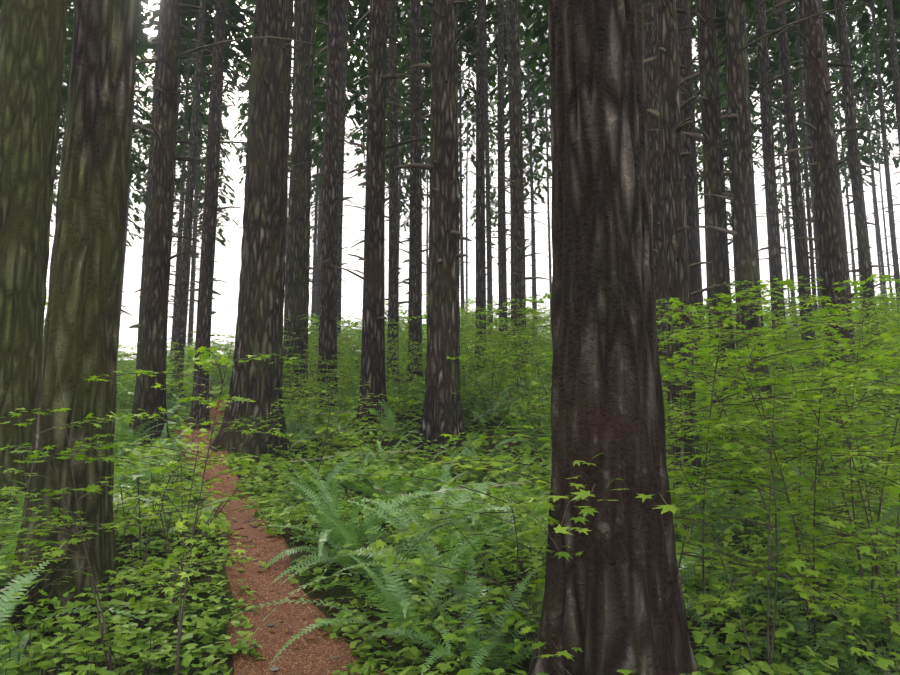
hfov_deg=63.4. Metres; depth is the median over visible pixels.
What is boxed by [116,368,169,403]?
vine maple
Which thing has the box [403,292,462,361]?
vine maple
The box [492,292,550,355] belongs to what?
vine maple
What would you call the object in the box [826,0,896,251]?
fir
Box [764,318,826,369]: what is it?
vine maple
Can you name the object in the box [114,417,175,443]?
sword fern
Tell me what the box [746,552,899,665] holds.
sword fern
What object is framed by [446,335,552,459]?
vine maple
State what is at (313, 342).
vine maple
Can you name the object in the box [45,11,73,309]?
fir
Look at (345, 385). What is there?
vine maple
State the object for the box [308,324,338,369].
vine maple
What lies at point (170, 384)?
vine maple
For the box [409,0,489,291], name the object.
fir
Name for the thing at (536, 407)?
sword fern
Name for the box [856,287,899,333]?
vine maple
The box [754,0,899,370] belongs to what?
fir
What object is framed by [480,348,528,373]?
vine maple
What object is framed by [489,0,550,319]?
fir
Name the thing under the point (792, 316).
vine maple
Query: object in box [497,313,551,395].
vine maple
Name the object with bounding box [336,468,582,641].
vine maple
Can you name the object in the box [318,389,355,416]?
sword fern
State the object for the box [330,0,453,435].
fir
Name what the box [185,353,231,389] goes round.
vine maple
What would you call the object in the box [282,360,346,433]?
vine maple
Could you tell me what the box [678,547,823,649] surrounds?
sword fern
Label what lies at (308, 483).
sword fern
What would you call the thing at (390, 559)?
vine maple
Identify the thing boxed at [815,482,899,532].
sword fern
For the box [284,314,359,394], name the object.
vine maple
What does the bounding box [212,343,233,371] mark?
vine maple
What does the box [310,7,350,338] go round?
fir
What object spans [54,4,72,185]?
fir
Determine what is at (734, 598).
vine maple
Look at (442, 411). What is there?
fir
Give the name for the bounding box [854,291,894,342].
vine maple
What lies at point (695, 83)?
fir
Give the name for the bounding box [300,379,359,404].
sword fern
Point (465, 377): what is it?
sword fern
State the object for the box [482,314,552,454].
vine maple
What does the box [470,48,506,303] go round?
fir
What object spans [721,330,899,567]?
vine maple
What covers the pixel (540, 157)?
fir
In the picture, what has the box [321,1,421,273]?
fir
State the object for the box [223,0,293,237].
fir
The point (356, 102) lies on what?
fir
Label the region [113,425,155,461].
sword fern
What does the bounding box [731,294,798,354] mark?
vine maple
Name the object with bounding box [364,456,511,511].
sword fern
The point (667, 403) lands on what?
vine maple
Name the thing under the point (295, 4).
fir
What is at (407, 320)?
vine maple
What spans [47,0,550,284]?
sky
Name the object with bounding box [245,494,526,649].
sword fern
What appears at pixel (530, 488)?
sword fern
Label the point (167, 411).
sword fern
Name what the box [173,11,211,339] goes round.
fir
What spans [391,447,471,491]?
sword fern
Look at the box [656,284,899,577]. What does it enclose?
vine maple
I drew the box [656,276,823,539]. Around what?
vine maple
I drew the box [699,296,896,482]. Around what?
vine maple
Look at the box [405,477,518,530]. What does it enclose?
sword fern
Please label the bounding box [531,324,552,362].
vine maple
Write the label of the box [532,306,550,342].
vine maple
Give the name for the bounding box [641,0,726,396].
fir
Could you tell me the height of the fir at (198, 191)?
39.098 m
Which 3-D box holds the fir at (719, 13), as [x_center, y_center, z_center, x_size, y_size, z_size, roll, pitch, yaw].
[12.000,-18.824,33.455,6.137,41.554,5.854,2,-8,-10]
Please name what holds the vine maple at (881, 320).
on the ground at (340, 593)
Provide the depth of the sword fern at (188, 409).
18.59 m
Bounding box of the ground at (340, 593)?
[0,367,899,674]
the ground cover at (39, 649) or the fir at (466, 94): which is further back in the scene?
the fir at (466, 94)
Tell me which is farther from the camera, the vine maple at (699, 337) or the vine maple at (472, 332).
the vine maple at (472, 332)
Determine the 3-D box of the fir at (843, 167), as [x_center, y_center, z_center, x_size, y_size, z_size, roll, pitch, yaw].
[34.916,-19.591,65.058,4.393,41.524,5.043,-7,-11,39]
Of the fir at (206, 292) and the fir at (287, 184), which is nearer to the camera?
the fir at (206, 292)
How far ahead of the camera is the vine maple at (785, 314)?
20.21 m
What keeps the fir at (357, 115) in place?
on the ground at (340, 593)
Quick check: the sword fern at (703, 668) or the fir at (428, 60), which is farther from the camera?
the fir at (428, 60)
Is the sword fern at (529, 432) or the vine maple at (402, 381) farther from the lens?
the vine maple at (402, 381)
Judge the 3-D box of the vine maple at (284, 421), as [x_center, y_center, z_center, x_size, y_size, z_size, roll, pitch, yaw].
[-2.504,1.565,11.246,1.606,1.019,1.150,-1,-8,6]
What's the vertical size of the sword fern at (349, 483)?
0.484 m
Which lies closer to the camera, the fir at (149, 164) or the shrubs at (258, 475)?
the shrubs at (258, 475)
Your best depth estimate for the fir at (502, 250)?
24.81 m
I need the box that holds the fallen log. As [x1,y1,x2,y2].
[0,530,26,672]
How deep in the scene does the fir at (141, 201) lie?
75.88 m
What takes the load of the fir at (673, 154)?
on the ground at (340, 593)
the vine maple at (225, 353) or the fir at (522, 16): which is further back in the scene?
the fir at (522, 16)
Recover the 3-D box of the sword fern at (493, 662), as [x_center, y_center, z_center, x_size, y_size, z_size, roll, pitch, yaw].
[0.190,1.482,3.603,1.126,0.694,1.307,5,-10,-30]
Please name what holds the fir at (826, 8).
on the ground at (340, 593)
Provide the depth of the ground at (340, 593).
4.98 m
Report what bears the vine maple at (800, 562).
on the ground at (340, 593)
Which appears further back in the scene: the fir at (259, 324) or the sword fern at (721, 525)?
the fir at (259, 324)
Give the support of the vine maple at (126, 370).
on the ground at (340, 593)
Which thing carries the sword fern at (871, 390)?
on the ground at (340, 593)
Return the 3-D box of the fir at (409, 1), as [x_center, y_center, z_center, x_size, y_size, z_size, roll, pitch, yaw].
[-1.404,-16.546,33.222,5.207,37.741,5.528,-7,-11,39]
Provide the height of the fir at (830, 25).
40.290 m
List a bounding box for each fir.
[0,0,67,516]
[0,0,139,645]
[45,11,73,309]
[46,31,67,292]
[50,2,73,248]
[52,84,64,226]
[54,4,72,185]
[56,0,148,197]
[57,0,314,449]
[59,8,73,128]
[63,5,202,341]
[117,22,149,363]
[120,0,152,314]
[122,13,149,281]
[128,0,189,367]
[131,50,187,303]
[134,90,181,219]
[135,18,210,316]
[137,0,231,261]
[137,0,240,370]
[138,0,247,397]
[148,0,291,429]
[172,65,207,349]
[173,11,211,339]
[174,0,254,347]
[175,7,231,361]
[182,0,252,282]
[184,10,207,344]
[197,94,237,340]
[210,0,300,461]
[216,27,326,247]
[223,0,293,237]
[232,4,253,191]
[237,0,364,412]
[238,0,297,239]
[283,57,311,338]
[290,6,350,352]
[291,0,387,366]
[293,0,369,263]
[309,66,323,301]
[310,1,368,289]
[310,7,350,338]
[310,89,321,330]
[311,0,361,350]
[312,0,421,413]
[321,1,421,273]
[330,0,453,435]
[343,4,403,326]
[344,22,404,271]
[347,0,410,274]
[356,0,430,381]
[356,0,464,390]
[365,58,409,286]
[385,2,430,310]
[386,2,430,279]
[387,0,430,287]
[389,0,472,457]
[397,0,466,269]
[398,0,431,326]
[398,61,429,309]
[405,0,430,332]
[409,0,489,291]
[421,0,509,372]
[425,0,496,346]
[457,0,531,354]
[458,13,493,322]
[466,0,535,279]
[470,0,551,354]
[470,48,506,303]
[474,0,550,344]
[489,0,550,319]
[490,0,550,382]
[491,0,550,343]
[505,1,551,315]
[520,0,551,242]
[522,1,552,337]
[527,0,549,222]
[527,0,697,674]
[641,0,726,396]
[642,0,790,412]
[642,5,698,153]
[642,17,703,249]
[643,0,755,506]
[644,41,722,188]
[649,0,870,413]
[676,0,707,383]
[682,0,899,402]
[690,0,705,294]
[690,0,760,308]
[692,17,728,248]
[694,6,758,222]
[697,111,734,297]
[700,1,756,206]
[716,0,797,215]
[717,0,845,376]
[717,9,756,267]
[717,25,763,259]
[721,0,792,283]
[724,123,763,180]
[746,3,804,334]
[748,0,819,370]
[748,17,796,279]
[750,2,891,348]
[753,0,836,332]
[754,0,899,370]
[761,55,799,324]
[771,0,857,277]
[775,3,839,307]
[780,7,824,309]
[784,42,815,293]
[794,0,864,323]
[795,58,810,203]
[824,0,870,315]
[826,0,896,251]
[828,0,899,321]
[831,18,881,292]
[835,0,888,316]
[844,0,899,243]
[845,2,899,303]
[851,0,899,259]
[853,6,898,310]
[869,0,899,218]
[877,0,899,196]
[886,47,899,171]
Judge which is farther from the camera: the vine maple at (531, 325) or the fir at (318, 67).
the fir at (318, 67)
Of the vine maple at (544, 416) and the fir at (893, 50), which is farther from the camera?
the fir at (893, 50)
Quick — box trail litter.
[176,420,370,674]
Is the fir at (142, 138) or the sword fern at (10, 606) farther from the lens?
the fir at (142, 138)
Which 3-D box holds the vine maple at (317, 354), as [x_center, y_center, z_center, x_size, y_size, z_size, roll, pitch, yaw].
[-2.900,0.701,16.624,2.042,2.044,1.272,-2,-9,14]
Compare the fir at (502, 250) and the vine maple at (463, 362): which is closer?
the vine maple at (463, 362)
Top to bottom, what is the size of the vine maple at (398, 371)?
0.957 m
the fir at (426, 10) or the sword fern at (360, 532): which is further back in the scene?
the fir at (426, 10)
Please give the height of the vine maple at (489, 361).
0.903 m
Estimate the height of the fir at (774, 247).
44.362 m
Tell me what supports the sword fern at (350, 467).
on the ground at (340, 593)
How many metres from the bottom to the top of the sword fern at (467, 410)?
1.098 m
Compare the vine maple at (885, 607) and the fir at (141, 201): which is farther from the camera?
the fir at (141, 201)
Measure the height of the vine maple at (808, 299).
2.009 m
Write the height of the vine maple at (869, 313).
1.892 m
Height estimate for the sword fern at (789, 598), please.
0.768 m
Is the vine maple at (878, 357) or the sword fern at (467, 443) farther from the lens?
the sword fern at (467, 443)
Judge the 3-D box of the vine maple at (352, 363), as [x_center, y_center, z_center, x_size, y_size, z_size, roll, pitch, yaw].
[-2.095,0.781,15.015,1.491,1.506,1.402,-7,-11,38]
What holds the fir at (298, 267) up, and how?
on the ground at (340, 593)
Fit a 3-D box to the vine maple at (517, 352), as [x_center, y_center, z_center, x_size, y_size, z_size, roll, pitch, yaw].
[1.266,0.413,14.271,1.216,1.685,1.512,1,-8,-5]
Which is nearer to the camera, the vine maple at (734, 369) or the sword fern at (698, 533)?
the sword fern at (698, 533)
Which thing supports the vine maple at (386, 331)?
on the ground at (340, 593)
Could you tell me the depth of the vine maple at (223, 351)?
26.11 m
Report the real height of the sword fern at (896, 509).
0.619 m
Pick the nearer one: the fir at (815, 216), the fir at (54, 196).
the fir at (815, 216)
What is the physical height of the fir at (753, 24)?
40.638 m
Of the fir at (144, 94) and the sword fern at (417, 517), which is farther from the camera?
the fir at (144, 94)
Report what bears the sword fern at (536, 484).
on the ground at (340, 593)
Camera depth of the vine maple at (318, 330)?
29.34 m
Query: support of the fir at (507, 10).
on the ground at (340, 593)
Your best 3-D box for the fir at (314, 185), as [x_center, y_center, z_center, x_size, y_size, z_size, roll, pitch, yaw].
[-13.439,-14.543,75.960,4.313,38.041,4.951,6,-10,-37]
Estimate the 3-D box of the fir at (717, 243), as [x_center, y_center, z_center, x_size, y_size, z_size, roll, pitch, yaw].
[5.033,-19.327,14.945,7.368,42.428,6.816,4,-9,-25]
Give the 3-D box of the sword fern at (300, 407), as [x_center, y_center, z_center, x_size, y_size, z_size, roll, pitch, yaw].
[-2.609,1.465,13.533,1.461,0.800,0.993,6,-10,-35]
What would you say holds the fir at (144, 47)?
on the ground at (340, 593)
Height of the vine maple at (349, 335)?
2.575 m
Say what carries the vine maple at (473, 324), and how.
on the ground at (340, 593)
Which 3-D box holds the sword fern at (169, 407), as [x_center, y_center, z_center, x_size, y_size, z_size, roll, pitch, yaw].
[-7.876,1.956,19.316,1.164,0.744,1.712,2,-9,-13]
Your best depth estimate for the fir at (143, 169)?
66.26 m
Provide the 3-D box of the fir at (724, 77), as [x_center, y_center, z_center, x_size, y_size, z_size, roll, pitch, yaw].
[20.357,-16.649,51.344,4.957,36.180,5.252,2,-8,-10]
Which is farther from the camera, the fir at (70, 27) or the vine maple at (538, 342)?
the fir at (70, 27)
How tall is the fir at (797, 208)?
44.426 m
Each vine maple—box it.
[0,369,222,670]
[13,427,316,550]
[42,342,298,674]
[113,444,271,543]
[116,361,131,398]
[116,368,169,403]
[117,354,136,412]
[117,361,134,394]
[120,349,135,371]
[121,353,136,381]
[124,357,135,379]
[127,341,193,404]
[127,361,184,412]
[166,345,194,370]
[166,350,189,391]
[166,351,187,372]
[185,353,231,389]
[186,331,233,373]
[188,384,226,420]
[209,336,233,374]
[210,342,231,384]
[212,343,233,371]
[227,459,357,519]
[228,397,372,469]
[251,407,328,470]
[263,360,410,486]
[282,339,315,417]
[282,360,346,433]
[283,320,360,388]
[283,352,317,399]
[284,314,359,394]
[289,349,354,407]
[308,323,357,383]
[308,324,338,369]
[308,338,318,363]
[309,313,343,354]
[311,340,386,397]
[312,320,361,372]
[316,328,360,358]
[326,360,359,412]
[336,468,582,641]
[337,322,389,392]
[337,322,398,375]
[338,321,361,381]
[338,336,387,376]
[339,338,414,388]
[340,321,408,374]
[345,300,407,358]
[345,369,406,390]
[347,314,426,402]
[352,521,582,659]
[354,312,406,358]
[385,309,426,349]
[385,317,424,374]
[385,323,407,362]
[386,319,424,371]
[386,363,425,386]
[386,372,424,408]
[387,362,420,391]
[390,330,426,385]
[397,329,426,368]
[399,327,426,361]
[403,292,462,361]
[405,342,496,410]
[407,445,899,621]
[418,313,489,351]
[420,317,495,389]
[422,351,499,371]
[424,311,507,370]
[429,425,681,593]
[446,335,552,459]
[453,365,497,432]
[459,297,497,331]
[459,298,510,321]
[459,301,550,423]
[459,320,474,364]
[460,307,494,351]
[460,308,503,368]
[460,309,475,353]
[460,322,531,388]
[463,308,512,363]
[463,357,503,382]
[467,298,550,402]
[468,318,510,359]
[468,351,522,378]
[469,353,519,369]
[478,313,551,398]
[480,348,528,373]
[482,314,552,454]
[482,316,547,389]
[486,303,535,354]
[486,321,549,356]
[491,309,545,352]
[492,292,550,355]
[492,295,550,327]
[495,313,550,359]
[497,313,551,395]
[506,314,551,366]
[516,335,824,587]
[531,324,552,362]
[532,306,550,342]
[535,394,550,434]
[536,348,660,411]
[542,305,899,674]
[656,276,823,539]
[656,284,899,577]
[656,305,728,418]
[656,318,744,413]
[657,289,800,468]
[659,307,868,656]
[660,354,758,465]
[664,313,735,377]
[668,295,899,662]
[695,332,784,455]
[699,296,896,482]
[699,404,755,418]
[708,303,814,380]
[709,273,899,608]
[714,338,857,489]
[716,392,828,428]
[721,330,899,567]
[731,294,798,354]
[733,302,786,361]
[734,292,815,370]
[737,341,899,533]
[753,357,899,670]
[760,359,899,594]
[761,288,822,345]
[763,285,818,354]
[763,320,805,364]
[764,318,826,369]
[769,298,824,366]
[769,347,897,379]
[772,346,885,445]
[785,307,821,349]
[787,302,825,356]
[804,446,899,619]
[814,274,883,341]
[815,303,899,385]
[818,294,899,373]
[820,340,899,530]
[827,296,899,409]
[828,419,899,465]
[850,287,899,361]
[851,286,899,381]
[851,293,899,370]
[853,305,899,348]
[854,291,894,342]
[854,311,899,336]
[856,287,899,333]
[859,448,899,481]
[872,301,899,349]
[873,307,899,344]
[879,285,897,322]
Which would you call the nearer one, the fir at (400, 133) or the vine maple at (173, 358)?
the vine maple at (173, 358)
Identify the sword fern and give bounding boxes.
[0,484,133,530]
[0,517,24,588]
[0,558,144,649]
[0,615,80,674]
[8,458,148,515]
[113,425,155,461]
[113,434,167,466]
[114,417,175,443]
[114,438,207,495]
[116,424,220,460]
[121,407,186,438]
[166,393,190,410]
[166,400,177,412]
[168,405,190,421]
[208,520,516,666]
[227,451,395,517]
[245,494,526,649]
[263,456,452,581]
[264,495,481,583]
[277,409,353,455]
[283,397,326,415]
[285,412,311,432]
[286,403,340,426]
[287,387,346,406]
[287,408,386,454]
[287,477,520,586]
[293,469,429,492]
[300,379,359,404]
[304,472,465,513]
[310,450,410,485]
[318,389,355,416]
[335,432,423,482]
[338,462,423,488]
[342,551,570,674]
[346,399,421,441]
[354,496,548,569]
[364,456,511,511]
[388,380,424,405]
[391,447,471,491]
[392,565,544,674]
[402,373,493,427]
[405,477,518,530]
[427,430,520,459]
[435,446,517,482]
[457,476,549,512]
[460,370,496,394]
[463,379,540,422]
[486,444,550,487]
[488,406,551,454]
[498,470,547,500]
[500,373,550,398]
[503,510,743,563]
[509,393,550,422]
[669,477,770,528]
[674,505,792,560]
[675,473,861,546]
[676,514,775,587]
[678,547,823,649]
[683,517,898,635]
[694,610,899,674]
[699,660,755,674]
[703,438,814,494]
[726,363,820,396]
[732,449,899,533]
[739,434,849,483]
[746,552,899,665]
[777,504,899,571]
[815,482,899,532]
[825,393,899,441]
[826,652,899,674]
[836,369,899,407]
[847,493,899,571]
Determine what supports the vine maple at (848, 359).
on the ground at (340, 593)
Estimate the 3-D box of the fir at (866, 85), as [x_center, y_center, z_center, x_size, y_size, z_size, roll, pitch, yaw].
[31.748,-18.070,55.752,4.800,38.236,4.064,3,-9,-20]
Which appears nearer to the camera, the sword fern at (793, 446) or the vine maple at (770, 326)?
the sword fern at (793, 446)
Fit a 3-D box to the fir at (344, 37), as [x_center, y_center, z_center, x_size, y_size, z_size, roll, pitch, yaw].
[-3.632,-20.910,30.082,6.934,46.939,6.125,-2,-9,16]
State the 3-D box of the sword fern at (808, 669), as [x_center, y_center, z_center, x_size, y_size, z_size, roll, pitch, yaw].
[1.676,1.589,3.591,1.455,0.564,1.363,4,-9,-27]
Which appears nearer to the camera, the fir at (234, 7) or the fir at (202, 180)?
the fir at (234, 7)
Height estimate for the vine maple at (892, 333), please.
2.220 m
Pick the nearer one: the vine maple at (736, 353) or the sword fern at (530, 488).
the vine maple at (736, 353)
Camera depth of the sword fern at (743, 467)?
8.49 m
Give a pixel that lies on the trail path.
(310, 656)
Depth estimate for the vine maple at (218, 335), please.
28.37 m
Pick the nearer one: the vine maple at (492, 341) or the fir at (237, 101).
the vine maple at (492, 341)
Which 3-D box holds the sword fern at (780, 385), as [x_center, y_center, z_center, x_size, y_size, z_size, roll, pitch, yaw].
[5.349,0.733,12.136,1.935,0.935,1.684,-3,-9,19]
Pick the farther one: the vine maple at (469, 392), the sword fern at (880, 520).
the vine maple at (469, 392)
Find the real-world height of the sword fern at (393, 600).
0.776 m
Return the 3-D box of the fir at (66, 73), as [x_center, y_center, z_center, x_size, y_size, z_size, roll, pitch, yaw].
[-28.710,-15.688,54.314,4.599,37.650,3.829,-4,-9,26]
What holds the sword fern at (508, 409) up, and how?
on the ground at (340, 593)
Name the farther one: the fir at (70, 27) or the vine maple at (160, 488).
the fir at (70, 27)
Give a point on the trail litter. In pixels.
(273, 668)
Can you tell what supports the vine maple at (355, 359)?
on the ground at (340, 593)
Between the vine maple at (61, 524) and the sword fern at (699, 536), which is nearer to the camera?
the vine maple at (61, 524)
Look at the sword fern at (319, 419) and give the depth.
12.62 m
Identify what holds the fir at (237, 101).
on the ground at (340, 593)
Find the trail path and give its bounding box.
[173,393,385,674]
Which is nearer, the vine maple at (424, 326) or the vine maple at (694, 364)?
the vine maple at (694, 364)
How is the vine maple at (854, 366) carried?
on the ground at (340, 593)
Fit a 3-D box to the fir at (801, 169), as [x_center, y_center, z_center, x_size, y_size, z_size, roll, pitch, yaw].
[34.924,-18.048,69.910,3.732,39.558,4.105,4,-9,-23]
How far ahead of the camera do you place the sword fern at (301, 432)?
11.91 m
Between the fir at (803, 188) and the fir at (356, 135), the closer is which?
the fir at (803, 188)
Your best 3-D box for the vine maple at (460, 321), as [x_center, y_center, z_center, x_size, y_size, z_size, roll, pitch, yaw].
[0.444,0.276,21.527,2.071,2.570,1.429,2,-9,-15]
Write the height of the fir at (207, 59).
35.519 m
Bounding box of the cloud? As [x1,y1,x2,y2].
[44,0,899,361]
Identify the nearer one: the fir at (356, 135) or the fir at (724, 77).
the fir at (724, 77)
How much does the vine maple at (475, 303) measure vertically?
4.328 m
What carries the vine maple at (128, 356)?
on the ground at (340, 593)
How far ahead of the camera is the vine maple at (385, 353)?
16.58 m
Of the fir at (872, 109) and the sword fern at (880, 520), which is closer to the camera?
the sword fern at (880, 520)
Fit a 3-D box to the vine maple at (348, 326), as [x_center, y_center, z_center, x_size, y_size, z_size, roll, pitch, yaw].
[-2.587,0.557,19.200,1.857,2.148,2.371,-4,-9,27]
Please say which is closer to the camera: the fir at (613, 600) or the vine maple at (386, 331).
the fir at (613, 600)
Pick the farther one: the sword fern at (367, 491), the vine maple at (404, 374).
the vine maple at (404, 374)
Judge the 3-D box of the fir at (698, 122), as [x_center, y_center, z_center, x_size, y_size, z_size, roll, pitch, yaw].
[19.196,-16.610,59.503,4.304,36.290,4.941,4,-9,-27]
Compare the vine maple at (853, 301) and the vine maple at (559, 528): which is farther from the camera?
the vine maple at (853, 301)
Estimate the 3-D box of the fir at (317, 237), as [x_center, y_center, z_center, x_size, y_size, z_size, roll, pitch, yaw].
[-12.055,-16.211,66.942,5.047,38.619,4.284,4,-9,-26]
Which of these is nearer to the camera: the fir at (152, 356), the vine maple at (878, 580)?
the vine maple at (878, 580)
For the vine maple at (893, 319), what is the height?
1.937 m
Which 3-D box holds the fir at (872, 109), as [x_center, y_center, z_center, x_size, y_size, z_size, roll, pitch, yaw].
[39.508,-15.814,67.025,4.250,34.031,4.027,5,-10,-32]
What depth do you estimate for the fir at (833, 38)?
47.48 m
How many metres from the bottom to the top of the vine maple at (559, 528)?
1.130 m
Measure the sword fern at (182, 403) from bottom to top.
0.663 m
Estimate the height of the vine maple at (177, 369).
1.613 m
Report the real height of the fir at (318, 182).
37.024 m
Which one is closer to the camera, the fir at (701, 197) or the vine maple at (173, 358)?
the vine maple at (173, 358)
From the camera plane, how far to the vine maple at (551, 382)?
11.48 m
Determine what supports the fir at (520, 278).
on the ground at (340, 593)
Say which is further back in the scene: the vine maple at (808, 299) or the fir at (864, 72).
the fir at (864, 72)
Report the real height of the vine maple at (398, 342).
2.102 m
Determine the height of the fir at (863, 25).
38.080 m
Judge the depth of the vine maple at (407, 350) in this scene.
18.83 m
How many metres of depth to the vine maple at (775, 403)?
10.20 m
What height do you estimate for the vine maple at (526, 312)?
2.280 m
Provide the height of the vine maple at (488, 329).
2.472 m
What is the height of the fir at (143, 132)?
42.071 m
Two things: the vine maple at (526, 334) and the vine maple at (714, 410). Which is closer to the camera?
the vine maple at (714, 410)
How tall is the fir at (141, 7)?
41.710 m
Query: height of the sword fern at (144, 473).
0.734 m
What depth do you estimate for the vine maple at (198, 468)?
5.46 m
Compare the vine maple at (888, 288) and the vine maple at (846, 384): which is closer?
the vine maple at (846, 384)
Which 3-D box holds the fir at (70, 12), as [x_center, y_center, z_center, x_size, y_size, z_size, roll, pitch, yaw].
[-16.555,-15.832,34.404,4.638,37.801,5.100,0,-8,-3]
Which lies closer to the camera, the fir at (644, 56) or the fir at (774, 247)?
the fir at (774, 247)
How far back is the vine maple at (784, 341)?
13.90 m
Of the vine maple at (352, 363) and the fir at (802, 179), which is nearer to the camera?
the vine maple at (352, 363)
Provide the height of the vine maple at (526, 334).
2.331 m
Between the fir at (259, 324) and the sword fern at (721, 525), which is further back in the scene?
the fir at (259, 324)
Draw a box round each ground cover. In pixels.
[0,484,899,674]
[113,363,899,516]
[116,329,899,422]
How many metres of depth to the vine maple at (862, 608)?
3.67 m
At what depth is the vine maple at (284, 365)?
14.97 m
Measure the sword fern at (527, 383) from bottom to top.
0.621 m
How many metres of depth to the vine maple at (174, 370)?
19.91 m
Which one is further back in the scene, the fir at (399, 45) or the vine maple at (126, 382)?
the fir at (399, 45)
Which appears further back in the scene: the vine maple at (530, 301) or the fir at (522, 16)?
the fir at (522, 16)
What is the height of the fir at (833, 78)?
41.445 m
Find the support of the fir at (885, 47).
on the ground at (340, 593)
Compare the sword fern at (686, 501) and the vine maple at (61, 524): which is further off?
the sword fern at (686, 501)
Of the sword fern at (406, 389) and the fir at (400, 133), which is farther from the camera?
the fir at (400, 133)
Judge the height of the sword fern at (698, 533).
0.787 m
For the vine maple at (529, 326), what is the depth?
20.91 m
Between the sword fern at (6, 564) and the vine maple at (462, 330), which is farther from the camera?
the vine maple at (462, 330)
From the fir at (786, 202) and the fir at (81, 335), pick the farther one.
the fir at (786, 202)
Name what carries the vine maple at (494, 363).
on the ground at (340, 593)
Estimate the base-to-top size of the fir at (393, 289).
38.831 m
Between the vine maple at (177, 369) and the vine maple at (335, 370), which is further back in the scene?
the vine maple at (177, 369)
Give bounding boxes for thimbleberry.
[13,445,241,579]
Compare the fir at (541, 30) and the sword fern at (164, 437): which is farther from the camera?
the fir at (541, 30)
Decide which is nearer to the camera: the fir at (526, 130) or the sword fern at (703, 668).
the sword fern at (703, 668)
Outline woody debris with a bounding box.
[0,373,889,592]
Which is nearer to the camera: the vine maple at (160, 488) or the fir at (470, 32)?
the vine maple at (160, 488)
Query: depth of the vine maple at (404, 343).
22.87 m
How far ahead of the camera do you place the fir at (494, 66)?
50.19 m
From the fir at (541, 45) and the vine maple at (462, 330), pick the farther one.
the fir at (541, 45)
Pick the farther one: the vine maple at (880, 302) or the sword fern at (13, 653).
the vine maple at (880, 302)
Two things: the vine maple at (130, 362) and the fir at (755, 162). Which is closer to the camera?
the vine maple at (130, 362)
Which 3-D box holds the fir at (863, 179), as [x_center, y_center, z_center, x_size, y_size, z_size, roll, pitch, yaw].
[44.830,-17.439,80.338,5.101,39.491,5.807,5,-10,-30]
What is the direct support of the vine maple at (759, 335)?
on the ground at (340, 593)
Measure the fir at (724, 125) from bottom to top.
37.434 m
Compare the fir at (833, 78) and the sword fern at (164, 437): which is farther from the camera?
the fir at (833, 78)
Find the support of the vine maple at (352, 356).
on the ground at (340, 593)
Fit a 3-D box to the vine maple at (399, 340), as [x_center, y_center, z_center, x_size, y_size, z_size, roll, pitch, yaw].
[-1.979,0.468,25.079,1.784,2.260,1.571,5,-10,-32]
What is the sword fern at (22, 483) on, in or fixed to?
on the ground at (340, 593)
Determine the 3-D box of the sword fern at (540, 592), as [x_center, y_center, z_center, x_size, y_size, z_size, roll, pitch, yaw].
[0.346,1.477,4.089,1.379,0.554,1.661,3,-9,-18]
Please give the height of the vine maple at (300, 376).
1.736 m
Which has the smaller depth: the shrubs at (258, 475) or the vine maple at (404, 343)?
the shrubs at (258, 475)
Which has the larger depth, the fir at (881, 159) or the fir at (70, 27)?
the fir at (881, 159)
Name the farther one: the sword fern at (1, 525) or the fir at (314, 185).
the fir at (314, 185)
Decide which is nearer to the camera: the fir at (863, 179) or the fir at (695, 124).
the fir at (695, 124)
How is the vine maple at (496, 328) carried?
on the ground at (340, 593)
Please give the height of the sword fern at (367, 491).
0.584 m
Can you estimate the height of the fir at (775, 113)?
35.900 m
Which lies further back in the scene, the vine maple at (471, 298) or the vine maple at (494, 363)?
the vine maple at (471, 298)
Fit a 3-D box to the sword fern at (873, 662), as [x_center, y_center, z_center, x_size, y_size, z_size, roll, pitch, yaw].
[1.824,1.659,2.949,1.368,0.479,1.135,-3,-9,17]
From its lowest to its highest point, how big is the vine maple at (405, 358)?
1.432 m
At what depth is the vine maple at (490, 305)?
31.19 m
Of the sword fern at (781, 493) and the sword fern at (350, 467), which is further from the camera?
the sword fern at (350, 467)
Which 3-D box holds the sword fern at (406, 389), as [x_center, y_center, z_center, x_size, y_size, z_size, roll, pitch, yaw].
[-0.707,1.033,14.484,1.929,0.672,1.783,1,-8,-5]
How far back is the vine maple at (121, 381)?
16.20 m
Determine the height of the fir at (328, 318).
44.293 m
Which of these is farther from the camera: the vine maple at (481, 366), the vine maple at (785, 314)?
the vine maple at (785, 314)
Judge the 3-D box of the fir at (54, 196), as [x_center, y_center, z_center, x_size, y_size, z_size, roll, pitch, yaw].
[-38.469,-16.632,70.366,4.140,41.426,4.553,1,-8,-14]
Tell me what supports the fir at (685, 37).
on the ground at (340, 593)
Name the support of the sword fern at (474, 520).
on the ground at (340, 593)
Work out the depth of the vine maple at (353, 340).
21.95 m
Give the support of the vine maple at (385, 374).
on the ground at (340, 593)
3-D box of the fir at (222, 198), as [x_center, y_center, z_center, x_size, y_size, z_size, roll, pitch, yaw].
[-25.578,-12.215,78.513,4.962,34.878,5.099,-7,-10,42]
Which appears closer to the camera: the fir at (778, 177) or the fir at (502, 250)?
the fir at (502, 250)
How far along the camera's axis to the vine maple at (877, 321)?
15.70 m
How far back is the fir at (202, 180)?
74.41 m
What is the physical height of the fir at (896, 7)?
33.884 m

